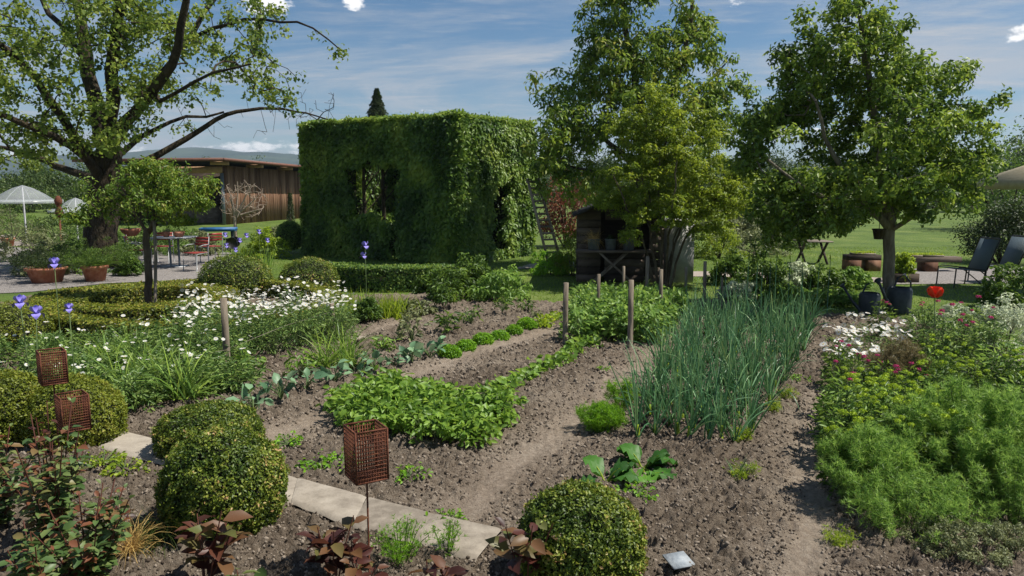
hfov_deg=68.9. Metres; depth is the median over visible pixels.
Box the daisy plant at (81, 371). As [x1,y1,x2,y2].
[45,366,92,382]
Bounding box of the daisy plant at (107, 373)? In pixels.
[72,364,130,390]
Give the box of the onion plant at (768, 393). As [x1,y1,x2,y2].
[752,336,796,404]
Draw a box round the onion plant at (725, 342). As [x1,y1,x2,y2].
[700,313,741,361]
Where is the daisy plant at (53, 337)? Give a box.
[27,329,81,347]
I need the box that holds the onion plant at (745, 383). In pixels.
[722,352,765,403]
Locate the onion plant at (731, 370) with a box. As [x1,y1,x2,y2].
[709,338,752,400]
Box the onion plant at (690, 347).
[671,333,719,362]
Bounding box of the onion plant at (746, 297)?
[737,281,756,315]
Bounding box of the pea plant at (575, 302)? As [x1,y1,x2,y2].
[568,300,597,335]
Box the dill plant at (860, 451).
[814,420,937,510]
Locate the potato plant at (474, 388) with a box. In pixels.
[463,379,516,415]
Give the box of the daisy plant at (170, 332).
[160,320,197,341]
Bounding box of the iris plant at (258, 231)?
[252,229,271,263]
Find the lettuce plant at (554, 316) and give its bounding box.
[547,313,558,319]
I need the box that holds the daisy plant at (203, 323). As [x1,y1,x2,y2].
[180,301,234,348]
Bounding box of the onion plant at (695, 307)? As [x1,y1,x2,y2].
[683,291,703,326]
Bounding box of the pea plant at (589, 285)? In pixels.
[583,279,614,292]
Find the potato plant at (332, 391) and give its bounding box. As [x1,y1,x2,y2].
[315,382,360,410]
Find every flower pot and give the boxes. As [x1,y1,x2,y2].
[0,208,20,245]
[0,236,93,283]
[46,236,138,281]
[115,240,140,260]
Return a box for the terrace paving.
[0,234,35,245]
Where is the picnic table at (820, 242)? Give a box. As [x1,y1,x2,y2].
[793,239,833,264]
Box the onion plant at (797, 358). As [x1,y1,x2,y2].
[785,301,810,361]
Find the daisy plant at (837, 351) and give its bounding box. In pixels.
[819,338,856,369]
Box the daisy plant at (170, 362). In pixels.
[150,352,195,389]
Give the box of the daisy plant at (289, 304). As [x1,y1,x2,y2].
[274,283,311,328]
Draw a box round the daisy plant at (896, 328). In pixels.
[866,324,898,352]
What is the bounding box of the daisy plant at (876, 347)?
[863,343,883,369]
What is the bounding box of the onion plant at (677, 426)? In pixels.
[639,357,744,434]
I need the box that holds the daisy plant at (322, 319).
[301,289,345,342]
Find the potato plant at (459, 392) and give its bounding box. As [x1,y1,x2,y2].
[438,381,474,402]
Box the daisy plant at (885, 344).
[868,329,909,359]
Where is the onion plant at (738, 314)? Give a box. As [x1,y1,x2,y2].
[722,296,761,331]
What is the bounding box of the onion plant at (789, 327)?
[772,310,800,345]
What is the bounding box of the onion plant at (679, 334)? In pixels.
[665,304,691,351]
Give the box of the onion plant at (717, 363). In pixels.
[698,336,728,384]
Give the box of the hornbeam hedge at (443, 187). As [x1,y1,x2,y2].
[296,108,538,264]
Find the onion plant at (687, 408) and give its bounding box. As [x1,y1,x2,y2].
[679,342,706,412]
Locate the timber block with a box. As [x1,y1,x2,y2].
[894,273,919,281]
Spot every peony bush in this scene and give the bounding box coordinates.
[412,267,443,293]
[425,266,479,301]
[443,252,495,291]
[467,263,532,301]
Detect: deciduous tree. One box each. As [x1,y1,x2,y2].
[0,170,36,207]
[0,182,36,212]
[3,173,57,211]
[4,162,62,201]
[13,166,88,208]
[42,183,87,213]
[72,162,90,185]
[534,162,599,203]
[573,148,636,191]
[689,155,757,200]
[730,185,768,202]
[752,165,807,193]
[756,143,807,175]
[788,161,850,197]
[840,148,867,173]
[916,187,964,208]
[935,166,1021,210]
[995,126,1023,198]
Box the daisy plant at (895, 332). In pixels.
[886,322,912,344]
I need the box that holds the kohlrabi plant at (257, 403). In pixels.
[225,383,273,409]
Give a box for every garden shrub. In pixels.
[0,199,44,240]
[0,220,67,257]
[9,240,72,276]
[24,212,82,242]
[49,237,110,274]
[52,225,141,249]
[110,251,144,275]
[118,219,181,255]
[150,225,203,252]
[176,230,230,255]
[237,226,291,258]
[269,225,278,246]
[350,296,384,321]
[390,298,438,317]
[666,184,764,231]
[694,223,752,258]
[699,209,768,240]
[700,248,752,284]
[716,280,760,300]
[725,222,793,256]
[736,237,794,299]
[751,283,830,304]
[760,221,820,248]
[782,259,827,288]
[799,263,858,296]
[812,287,858,305]
[833,266,873,288]
[895,251,915,281]
[973,262,1023,310]
[980,363,1023,398]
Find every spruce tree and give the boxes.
[286,193,295,220]
[366,88,388,116]
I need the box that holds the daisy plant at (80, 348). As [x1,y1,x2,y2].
[67,343,94,354]
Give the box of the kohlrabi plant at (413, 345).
[399,341,423,362]
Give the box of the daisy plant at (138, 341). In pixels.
[113,333,160,357]
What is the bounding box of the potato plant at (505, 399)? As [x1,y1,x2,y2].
[469,385,528,426]
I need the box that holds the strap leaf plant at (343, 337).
[303,317,378,361]
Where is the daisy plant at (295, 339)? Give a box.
[277,292,325,347]
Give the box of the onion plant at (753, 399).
[743,362,775,428]
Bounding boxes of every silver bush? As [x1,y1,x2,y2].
[933,301,979,328]
[961,292,1023,354]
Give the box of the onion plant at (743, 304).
[740,282,762,327]
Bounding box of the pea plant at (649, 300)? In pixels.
[638,297,669,311]
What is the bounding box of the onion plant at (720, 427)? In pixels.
[699,364,741,438]
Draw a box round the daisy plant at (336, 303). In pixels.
[318,289,351,325]
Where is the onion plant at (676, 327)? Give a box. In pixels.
[665,313,696,340]
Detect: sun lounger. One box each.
[936,237,1000,287]
[967,235,1023,280]
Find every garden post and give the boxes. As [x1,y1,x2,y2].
[220,298,229,361]
[330,303,334,337]
[563,282,568,343]
[596,274,600,302]
[622,266,624,292]
[627,280,633,348]
[645,256,648,286]
[659,269,662,299]
[684,267,687,291]
[702,261,706,309]
[720,277,722,304]
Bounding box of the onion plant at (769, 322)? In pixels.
[755,304,801,338]
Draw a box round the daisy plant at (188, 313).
[182,294,206,319]
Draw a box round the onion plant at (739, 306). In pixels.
[723,291,756,324]
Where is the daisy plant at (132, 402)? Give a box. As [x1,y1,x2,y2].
[94,355,169,414]
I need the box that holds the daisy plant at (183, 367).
[143,353,213,401]
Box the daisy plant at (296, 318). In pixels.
[280,299,312,342]
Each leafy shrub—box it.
[528,249,574,275]
[549,219,586,275]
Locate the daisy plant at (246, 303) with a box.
[228,293,262,316]
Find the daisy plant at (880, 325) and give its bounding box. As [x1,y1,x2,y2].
[868,323,898,349]
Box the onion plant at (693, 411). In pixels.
[658,347,758,428]
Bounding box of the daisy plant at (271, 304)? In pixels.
[255,289,291,313]
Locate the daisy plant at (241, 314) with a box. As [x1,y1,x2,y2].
[227,300,257,331]
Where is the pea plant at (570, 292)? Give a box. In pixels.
[568,287,591,311]
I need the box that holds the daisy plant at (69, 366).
[33,355,89,379]
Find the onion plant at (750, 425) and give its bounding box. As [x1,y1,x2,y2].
[723,364,787,434]
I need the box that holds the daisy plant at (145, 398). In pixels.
[121,375,170,408]
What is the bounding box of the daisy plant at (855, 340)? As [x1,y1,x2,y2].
[826,334,862,362]
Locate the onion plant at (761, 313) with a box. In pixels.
[748,289,770,330]
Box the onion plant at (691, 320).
[681,304,704,335]
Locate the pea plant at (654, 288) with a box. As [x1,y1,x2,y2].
[648,281,670,303]
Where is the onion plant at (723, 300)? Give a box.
[711,279,732,319]
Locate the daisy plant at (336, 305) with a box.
[314,289,351,326]
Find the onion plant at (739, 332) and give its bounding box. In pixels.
[720,310,744,351]
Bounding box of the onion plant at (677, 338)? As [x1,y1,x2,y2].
[645,311,703,375]
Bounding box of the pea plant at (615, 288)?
[602,278,621,297]
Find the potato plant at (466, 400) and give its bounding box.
[443,398,488,420]
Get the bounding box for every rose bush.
[0,397,92,551]
[0,423,40,528]
[0,520,86,575]
[27,479,134,575]
[29,400,57,482]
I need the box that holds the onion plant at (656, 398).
[626,366,681,420]
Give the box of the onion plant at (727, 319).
[697,296,739,340]
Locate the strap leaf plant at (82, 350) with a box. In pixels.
[30,340,115,368]
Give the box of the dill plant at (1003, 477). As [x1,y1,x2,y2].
[955,429,1023,526]
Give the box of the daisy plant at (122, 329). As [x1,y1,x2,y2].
[101,314,149,342]
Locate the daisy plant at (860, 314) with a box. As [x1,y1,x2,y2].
[855,311,887,338]
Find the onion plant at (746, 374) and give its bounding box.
[719,350,767,394]
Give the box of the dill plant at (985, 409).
[882,374,1023,498]
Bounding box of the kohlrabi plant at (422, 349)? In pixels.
[409,340,445,357]
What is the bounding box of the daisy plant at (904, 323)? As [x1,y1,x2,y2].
[890,315,916,335]
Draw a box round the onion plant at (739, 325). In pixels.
[712,312,765,335]
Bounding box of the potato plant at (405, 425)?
[393,404,452,443]
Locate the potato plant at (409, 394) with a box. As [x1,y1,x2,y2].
[384,383,442,412]
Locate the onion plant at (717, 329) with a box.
[689,306,727,351]
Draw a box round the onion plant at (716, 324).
[702,310,730,338]
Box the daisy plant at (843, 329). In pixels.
[841,327,874,355]
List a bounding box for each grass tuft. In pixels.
[79,503,178,566]
[119,501,196,563]
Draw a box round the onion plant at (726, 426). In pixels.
[693,343,745,430]
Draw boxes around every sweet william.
[806,373,881,452]
[810,371,868,435]
[811,394,887,458]
[814,409,888,501]
[815,337,853,386]
[815,366,875,420]
[816,359,856,402]
[819,416,889,489]
[833,381,910,418]
[834,352,880,393]
[840,366,891,398]
[841,387,904,442]
[850,374,894,416]
[860,354,899,392]
[861,375,915,434]
[864,397,909,438]
[866,299,896,337]
[873,369,920,395]
[874,384,917,409]
[882,389,945,448]
[883,415,933,499]
[887,387,919,408]
[888,378,937,400]
[890,361,933,396]
[891,372,938,403]
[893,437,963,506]
[899,298,950,348]
[900,384,964,438]
[902,349,971,398]
[908,381,950,399]
[912,309,966,369]
[913,333,972,389]
[914,402,991,500]
[918,343,955,376]
[921,364,973,392]
[930,303,984,361]
[946,342,991,389]
[946,356,995,391]
[953,295,1006,352]
[959,315,1018,376]
[974,337,1023,381]
[976,347,1023,390]
[992,371,1023,405]
[1012,355,1023,376]
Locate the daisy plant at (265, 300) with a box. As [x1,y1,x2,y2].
[251,289,279,313]
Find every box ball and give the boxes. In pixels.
[0,300,58,347]
[0,367,43,450]
[17,372,129,452]
[148,398,265,458]
[152,419,290,540]
[196,254,274,299]
[275,220,302,251]
[279,255,340,289]
[513,477,649,575]
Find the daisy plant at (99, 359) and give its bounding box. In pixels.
[86,356,128,382]
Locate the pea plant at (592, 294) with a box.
[583,289,610,300]
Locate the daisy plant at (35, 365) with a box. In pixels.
[24,349,85,376]
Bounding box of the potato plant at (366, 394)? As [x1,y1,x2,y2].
[344,379,398,405]
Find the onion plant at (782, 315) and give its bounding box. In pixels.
[769,302,795,334]
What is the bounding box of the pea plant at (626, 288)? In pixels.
[619,281,652,293]
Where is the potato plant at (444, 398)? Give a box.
[404,390,458,424]
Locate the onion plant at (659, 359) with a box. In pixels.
[631,334,676,386]
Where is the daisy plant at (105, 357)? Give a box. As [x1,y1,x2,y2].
[77,349,125,374]
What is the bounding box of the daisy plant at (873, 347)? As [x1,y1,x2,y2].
[853,344,878,368]
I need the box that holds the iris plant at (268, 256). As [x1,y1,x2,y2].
[262,238,275,266]
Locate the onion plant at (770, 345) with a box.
[747,309,796,366]
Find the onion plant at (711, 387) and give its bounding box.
[682,354,752,418]
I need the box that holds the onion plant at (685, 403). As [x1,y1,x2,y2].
[658,357,695,421]
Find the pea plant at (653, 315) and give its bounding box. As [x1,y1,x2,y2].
[633,304,674,344]
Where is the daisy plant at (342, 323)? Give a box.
[321,294,362,343]
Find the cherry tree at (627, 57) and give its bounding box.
[520,0,761,208]
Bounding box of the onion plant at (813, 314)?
[796,293,831,329]
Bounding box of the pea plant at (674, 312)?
[644,298,679,332]
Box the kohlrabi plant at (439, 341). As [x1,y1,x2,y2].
[429,335,445,351]
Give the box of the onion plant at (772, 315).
[751,295,791,332]
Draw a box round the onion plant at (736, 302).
[709,283,758,316]
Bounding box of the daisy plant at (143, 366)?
[120,357,160,386]
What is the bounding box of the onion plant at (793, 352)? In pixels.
[766,304,815,358]
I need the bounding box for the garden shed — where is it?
[572,195,694,285]
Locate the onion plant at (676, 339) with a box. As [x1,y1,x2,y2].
[669,320,696,353]
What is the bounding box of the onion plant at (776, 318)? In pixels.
[761,294,804,335]
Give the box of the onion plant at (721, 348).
[704,322,752,380]
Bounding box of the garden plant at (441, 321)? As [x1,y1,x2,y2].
[429,310,462,333]
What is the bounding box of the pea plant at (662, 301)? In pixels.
[651,291,680,329]
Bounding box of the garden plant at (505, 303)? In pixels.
[492,296,514,311]
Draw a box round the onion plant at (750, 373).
[722,320,765,392]
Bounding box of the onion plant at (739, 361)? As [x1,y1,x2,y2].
[707,332,753,378]
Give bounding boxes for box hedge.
[27,278,342,344]
[49,281,240,324]
[321,261,481,292]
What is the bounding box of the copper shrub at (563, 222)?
[535,174,590,247]
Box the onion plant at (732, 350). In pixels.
[698,322,753,390]
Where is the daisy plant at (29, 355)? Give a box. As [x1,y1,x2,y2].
[10,344,60,371]
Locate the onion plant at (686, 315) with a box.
[678,298,699,329]
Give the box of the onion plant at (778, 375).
[766,323,808,387]
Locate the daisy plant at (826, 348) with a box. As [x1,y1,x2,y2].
[820,345,858,372]
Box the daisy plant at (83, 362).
[51,353,107,375]
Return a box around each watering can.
[839,282,884,315]
[874,273,912,314]
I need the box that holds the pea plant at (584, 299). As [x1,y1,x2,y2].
[562,289,597,316]
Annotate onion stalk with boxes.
[714,261,716,309]
[724,258,726,311]
[746,252,749,307]
[755,258,757,311]
[760,262,762,304]
[768,258,770,313]
[774,254,777,300]
[787,255,790,314]
[800,259,803,312]
[816,255,819,310]
[826,254,830,313]
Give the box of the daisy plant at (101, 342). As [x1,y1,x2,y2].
[88,337,119,351]
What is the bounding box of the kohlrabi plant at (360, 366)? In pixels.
[343,361,373,375]
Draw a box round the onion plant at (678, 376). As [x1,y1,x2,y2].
[644,357,707,397]
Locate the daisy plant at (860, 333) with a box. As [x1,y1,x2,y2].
[846,323,872,349]
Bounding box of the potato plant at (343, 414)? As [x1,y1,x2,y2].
[333,396,382,430]
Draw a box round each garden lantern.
[35,347,68,446]
[54,389,91,474]
[343,419,388,571]
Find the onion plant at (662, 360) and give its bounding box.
[641,326,685,385]
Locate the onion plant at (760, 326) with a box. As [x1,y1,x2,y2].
[739,303,775,347]
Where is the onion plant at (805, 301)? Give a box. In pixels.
[793,278,827,323]
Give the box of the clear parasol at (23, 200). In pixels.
[0,185,53,240]
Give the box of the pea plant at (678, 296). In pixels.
[656,287,693,320]
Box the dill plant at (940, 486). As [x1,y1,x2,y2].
[897,468,1006,536]
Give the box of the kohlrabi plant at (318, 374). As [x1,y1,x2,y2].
[283,367,329,389]
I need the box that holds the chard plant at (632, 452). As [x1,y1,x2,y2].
[616,443,677,483]
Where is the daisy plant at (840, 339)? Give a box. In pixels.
[827,326,858,348]
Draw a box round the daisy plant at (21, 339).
[8,330,47,359]
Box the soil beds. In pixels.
[0,292,1023,575]
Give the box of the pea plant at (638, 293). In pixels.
[634,285,655,315]
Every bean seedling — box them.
[487,379,505,390]
[490,376,517,389]
[494,372,517,385]
[499,377,516,394]
[506,372,525,386]
[509,370,532,380]
[516,367,539,376]
[518,367,541,381]
[526,354,552,366]
[527,370,538,377]
[528,363,548,370]
[529,362,554,370]
[536,354,562,366]
[551,348,569,360]
[555,351,577,362]
[560,345,572,353]
[565,339,586,351]
[566,340,583,351]
[572,335,592,346]
[579,336,601,346]
[584,340,603,348]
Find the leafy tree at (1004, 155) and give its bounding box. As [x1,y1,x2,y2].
[939,115,1023,228]
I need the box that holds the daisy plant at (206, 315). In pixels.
[189,309,220,320]
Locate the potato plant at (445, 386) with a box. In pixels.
[408,377,465,403]
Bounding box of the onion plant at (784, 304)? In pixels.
[776,282,797,324]
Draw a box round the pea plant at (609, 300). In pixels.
[602,294,640,314]
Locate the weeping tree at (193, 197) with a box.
[48,154,222,303]
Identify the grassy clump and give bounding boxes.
[303,284,380,321]
[368,290,424,319]
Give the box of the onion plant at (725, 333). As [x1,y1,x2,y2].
[709,302,767,359]
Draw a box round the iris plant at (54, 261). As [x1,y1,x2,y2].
[47,257,83,350]
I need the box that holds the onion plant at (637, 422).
[609,355,660,436]
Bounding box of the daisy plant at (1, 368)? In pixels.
[0,361,35,375]
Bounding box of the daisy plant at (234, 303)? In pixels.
[225,286,250,315]
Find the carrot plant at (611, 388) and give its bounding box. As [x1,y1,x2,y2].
[601,376,640,407]
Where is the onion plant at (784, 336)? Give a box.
[761,317,819,351]
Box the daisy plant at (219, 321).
[191,291,239,342]
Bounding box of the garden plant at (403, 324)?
[395,311,430,340]
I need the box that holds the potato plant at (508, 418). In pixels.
[472,402,517,435]
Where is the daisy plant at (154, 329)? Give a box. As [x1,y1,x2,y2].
[130,322,176,347]
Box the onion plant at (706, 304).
[694,289,717,320]
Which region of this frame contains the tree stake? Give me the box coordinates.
[152,221,156,302]
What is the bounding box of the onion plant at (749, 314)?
[742,290,770,333]
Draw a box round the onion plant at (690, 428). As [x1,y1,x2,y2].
[673,367,729,436]
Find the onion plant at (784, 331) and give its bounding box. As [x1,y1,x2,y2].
[767,299,806,353]
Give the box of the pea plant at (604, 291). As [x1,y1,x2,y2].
[600,287,627,299]
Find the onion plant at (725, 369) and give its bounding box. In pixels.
[696,348,760,383]
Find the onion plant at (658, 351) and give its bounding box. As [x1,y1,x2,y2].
[635,323,684,379]
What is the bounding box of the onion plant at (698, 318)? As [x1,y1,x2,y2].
[690,297,718,336]
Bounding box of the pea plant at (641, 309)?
[638,300,671,330]
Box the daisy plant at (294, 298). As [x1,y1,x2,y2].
[276,291,306,311]
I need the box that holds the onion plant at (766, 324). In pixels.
[747,307,776,333]
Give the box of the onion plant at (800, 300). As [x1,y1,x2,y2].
[771,283,814,321]
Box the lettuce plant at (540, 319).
[536,316,552,326]
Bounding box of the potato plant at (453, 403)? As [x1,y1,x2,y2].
[415,396,478,435]
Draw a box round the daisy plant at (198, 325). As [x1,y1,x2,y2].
[178,315,215,333]
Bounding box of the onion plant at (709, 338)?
[673,307,740,342]
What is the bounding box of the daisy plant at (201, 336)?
[168,313,214,354]
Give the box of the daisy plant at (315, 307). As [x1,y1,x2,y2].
[298,294,328,324]
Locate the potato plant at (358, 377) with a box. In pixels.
[347,365,405,390]
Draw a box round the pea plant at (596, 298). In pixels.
[575,292,607,307]
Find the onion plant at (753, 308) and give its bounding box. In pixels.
[742,296,763,320]
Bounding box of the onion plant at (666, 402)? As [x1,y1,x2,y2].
[643,359,678,417]
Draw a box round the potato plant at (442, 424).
[415,409,460,439]
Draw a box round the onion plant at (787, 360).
[764,344,807,372]
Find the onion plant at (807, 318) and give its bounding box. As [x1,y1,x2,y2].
[797,299,826,338]
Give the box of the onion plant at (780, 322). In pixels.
[767,310,800,338]
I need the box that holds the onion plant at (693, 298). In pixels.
[685,277,706,319]
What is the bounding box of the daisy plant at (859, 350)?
[841,344,875,377]
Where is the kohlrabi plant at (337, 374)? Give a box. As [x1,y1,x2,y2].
[310,358,352,381]
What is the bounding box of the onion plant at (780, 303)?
[771,286,795,324]
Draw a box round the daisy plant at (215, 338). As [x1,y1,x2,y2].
[170,332,222,358]
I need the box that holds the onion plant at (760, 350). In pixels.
[729,328,781,371]
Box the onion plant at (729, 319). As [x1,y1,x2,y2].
[715,296,737,331]
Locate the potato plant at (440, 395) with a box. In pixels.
[421,388,453,403]
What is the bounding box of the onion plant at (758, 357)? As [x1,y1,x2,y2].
[728,344,785,369]
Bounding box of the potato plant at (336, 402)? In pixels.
[325,385,380,425]
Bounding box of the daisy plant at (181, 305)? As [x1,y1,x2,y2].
[163,283,204,323]
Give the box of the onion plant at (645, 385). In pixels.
[620,368,673,401]
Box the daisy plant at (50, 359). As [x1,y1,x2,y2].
[29,345,76,376]
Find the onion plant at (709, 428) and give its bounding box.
[691,348,759,439]
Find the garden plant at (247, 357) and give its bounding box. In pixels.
[232,349,270,373]
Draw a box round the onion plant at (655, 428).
[618,384,686,444]
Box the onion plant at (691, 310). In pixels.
[671,292,703,326]
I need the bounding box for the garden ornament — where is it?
[54,196,63,241]
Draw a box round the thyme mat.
[901,514,1023,569]
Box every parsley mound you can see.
[436,344,461,358]
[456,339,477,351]
[470,332,494,344]
[490,329,509,340]
[504,324,523,334]
[516,316,538,329]
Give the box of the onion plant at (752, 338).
[742,313,770,358]
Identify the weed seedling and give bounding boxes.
[723,457,761,479]
[729,425,754,442]
[764,397,781,412]
[776,383,799,398]
[821,523,862,548]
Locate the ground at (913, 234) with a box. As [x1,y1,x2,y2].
[0,189,1023,348]
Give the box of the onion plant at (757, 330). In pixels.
[745,315,768,347]
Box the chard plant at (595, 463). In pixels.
[579,455,639,493]
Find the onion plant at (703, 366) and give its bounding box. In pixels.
[677,346,718,385]
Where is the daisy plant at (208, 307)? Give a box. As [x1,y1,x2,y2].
[198,291,236,319]
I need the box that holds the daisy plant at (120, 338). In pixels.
[109,334,134,352]
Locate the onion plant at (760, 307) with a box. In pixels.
[750,294,766,320]
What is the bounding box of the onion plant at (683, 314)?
[667,299,698,324]
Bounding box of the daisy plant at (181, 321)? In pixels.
[165,304,198,335]
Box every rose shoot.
[81,499,135,556]
[174,510,253,575]
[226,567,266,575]
[296,515,370,575]
[340,538,389,575]
[407,555,468,575]
[485,517,569,575]
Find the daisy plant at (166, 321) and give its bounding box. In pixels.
[145,307,190,338]
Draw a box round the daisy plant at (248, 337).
[229,302,273,354]
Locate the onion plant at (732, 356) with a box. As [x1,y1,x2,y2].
[713,320,790,395]
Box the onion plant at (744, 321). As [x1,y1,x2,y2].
[715,294,755,341]
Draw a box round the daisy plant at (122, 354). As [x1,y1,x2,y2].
[103,341,134,367]
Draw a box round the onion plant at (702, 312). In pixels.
[684,295,710,328]
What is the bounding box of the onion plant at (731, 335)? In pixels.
[702,317,752,349]
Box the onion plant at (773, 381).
[756,352,799,410]
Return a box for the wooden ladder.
[526,178,558,259]
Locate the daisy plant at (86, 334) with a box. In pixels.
[52,321,98,350]
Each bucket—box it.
[581,227,604,249]
[605,235,616,249]
[617,229,643,249]
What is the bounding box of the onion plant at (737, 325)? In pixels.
[729,305,744,346]
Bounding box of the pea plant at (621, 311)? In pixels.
[604,303,637,325]
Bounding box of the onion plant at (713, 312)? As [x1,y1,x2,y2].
[701,292,724,326]
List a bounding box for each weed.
[78,446,127,469]
[98,455,151,477]
[271,430,303,448]
[295,448,340,472]
[320,447,359,471]
[395,462,432,483]
[425,507,466,519]
[615,481,658,502]
[789,374,811,381]
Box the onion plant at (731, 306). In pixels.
[711,286,744,326]
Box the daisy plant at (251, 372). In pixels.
[206,348,267,394]
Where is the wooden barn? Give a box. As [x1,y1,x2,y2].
[72,158,302,224]
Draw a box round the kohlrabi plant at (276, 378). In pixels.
[256,370,298,399]
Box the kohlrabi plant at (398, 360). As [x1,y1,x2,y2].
[378,352,404,366]
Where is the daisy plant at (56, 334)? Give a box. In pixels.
[11,321,73,367]
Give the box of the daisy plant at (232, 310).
[225,294,253,318]
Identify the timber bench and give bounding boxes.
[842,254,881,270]
[914,256,961,271]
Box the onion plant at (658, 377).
[632,344,687,406]
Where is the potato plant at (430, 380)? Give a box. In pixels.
[412,376,456,391]
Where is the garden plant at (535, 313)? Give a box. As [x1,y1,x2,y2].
[526,307,543,316]
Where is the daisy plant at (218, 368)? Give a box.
[195,360,238,383]
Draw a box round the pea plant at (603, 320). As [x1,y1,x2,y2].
[590,307,625,341]
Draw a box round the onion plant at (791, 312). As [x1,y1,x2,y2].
[772,293,808,330]
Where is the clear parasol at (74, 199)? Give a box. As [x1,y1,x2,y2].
[48,198,82,238]
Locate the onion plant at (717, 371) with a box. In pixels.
[695,342,752,393]
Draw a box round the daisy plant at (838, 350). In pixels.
[834,334,862,360]
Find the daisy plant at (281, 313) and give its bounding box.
[261,296,293,333]
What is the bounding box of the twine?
[175,312,328,359]
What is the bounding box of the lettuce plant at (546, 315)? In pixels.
[534,313,556,320]
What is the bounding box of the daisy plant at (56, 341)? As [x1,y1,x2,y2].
[33,337,80,357]
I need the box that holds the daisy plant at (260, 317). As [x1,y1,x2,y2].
[243,295,282,344]
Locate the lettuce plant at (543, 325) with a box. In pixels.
[537,319,554,327]
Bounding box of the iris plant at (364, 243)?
[347,241,383,312]
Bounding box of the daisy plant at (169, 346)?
[150,339,196,369]
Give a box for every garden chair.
[123,235,143,257]
[151,232,174,263]
[183,236,209,271]
[200,232,223,262]
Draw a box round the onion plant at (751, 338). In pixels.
[734,312,754,354]
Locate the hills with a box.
[0,147,925,185]
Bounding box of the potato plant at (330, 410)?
[325,382,365,416]
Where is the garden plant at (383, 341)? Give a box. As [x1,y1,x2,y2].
[370,334,398,351]
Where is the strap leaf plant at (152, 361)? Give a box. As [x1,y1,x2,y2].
[108,342,207,391]
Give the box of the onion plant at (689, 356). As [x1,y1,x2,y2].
[668,324,739,390]
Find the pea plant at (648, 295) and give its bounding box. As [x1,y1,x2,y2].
[639,286,677,306]
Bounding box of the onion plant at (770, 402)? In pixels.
[726,349,787,415]
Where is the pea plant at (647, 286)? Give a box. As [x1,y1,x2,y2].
[634,279,658,303]
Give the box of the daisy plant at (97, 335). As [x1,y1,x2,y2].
[80,326,122,348]
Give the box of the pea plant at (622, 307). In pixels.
[601,294,641,341]
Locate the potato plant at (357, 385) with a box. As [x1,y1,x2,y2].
[346,380,370,392]
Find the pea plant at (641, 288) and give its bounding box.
[616,287,645,304]
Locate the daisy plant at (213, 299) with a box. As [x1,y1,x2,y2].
[185,282,219,317]
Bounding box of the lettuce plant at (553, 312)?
[549,311,568,318]
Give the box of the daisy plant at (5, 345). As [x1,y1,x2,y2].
[0,326,20,365]
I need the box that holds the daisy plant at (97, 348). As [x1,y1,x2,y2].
[74,341,112,363]
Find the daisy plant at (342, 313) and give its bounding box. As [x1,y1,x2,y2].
[319,292,356,335]
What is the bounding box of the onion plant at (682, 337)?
[655,307,700,366]
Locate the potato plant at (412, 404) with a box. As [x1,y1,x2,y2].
[387,397,421,432]
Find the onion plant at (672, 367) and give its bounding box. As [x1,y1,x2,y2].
[628,326,693,404]
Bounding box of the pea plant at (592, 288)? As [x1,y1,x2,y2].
[583,281,603,296]
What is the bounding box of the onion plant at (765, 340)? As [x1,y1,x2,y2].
[753,323,782,359]
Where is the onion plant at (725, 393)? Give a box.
[694,362,750,428]
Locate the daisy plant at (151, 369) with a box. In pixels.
[138,359,177,392]
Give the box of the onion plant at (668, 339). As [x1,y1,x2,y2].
[659,316,676,359]
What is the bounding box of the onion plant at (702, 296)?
[690,283,713,315]
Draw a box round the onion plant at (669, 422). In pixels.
[632,373,720,425]
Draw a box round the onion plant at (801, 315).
[776,296,831,332]
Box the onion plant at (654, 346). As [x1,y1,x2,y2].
[623,326,696,370]
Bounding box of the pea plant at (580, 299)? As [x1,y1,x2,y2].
[570,292,601,310]
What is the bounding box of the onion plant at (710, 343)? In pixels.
[684,323,724,362]
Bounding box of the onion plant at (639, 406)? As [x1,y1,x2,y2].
[610,352,656,422]
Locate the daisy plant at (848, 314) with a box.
[842,312,873,340]
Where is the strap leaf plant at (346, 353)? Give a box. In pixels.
[315,322,390,369]
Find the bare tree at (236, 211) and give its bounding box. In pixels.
[219,181,267,236]
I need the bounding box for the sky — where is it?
[0,0,1023,162]
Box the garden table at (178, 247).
[150,236,198,267]
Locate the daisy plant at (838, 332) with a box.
[822,323,861,354]
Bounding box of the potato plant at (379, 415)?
[364,395,422,435]
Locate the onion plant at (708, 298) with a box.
[697,287,724,312]
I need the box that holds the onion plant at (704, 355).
[691,334,718,379]
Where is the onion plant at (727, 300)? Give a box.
[714,282,739,325]
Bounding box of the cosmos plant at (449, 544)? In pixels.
[427,512,467,556]
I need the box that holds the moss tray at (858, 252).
[849,250,875,254]
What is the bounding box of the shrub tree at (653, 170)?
[568,81,764,287]
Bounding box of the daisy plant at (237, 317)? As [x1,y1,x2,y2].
[217,301,260,342]
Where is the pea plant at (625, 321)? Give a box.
[618,310,651,342]
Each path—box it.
[96,431,501,560]
[517,262,574,268]
[693,271,881,282]
[897,268,1023,283]
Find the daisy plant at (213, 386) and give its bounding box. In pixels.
[171,357,220,400]
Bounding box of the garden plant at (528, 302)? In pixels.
[516,299,535,310]
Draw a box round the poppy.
[927,286,943,355]
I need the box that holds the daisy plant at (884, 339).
[872,318,899,341]
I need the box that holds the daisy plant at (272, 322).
[251,301,286,343]
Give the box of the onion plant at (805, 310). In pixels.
[786,286,818,324]
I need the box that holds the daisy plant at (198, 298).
[182,293,220,327]
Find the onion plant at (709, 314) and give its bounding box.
[687,292,722,333]
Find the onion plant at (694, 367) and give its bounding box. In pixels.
[673,351,720,400]
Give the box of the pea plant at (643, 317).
[623,303,658,343]
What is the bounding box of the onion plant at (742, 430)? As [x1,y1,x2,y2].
[706,389,771,442]

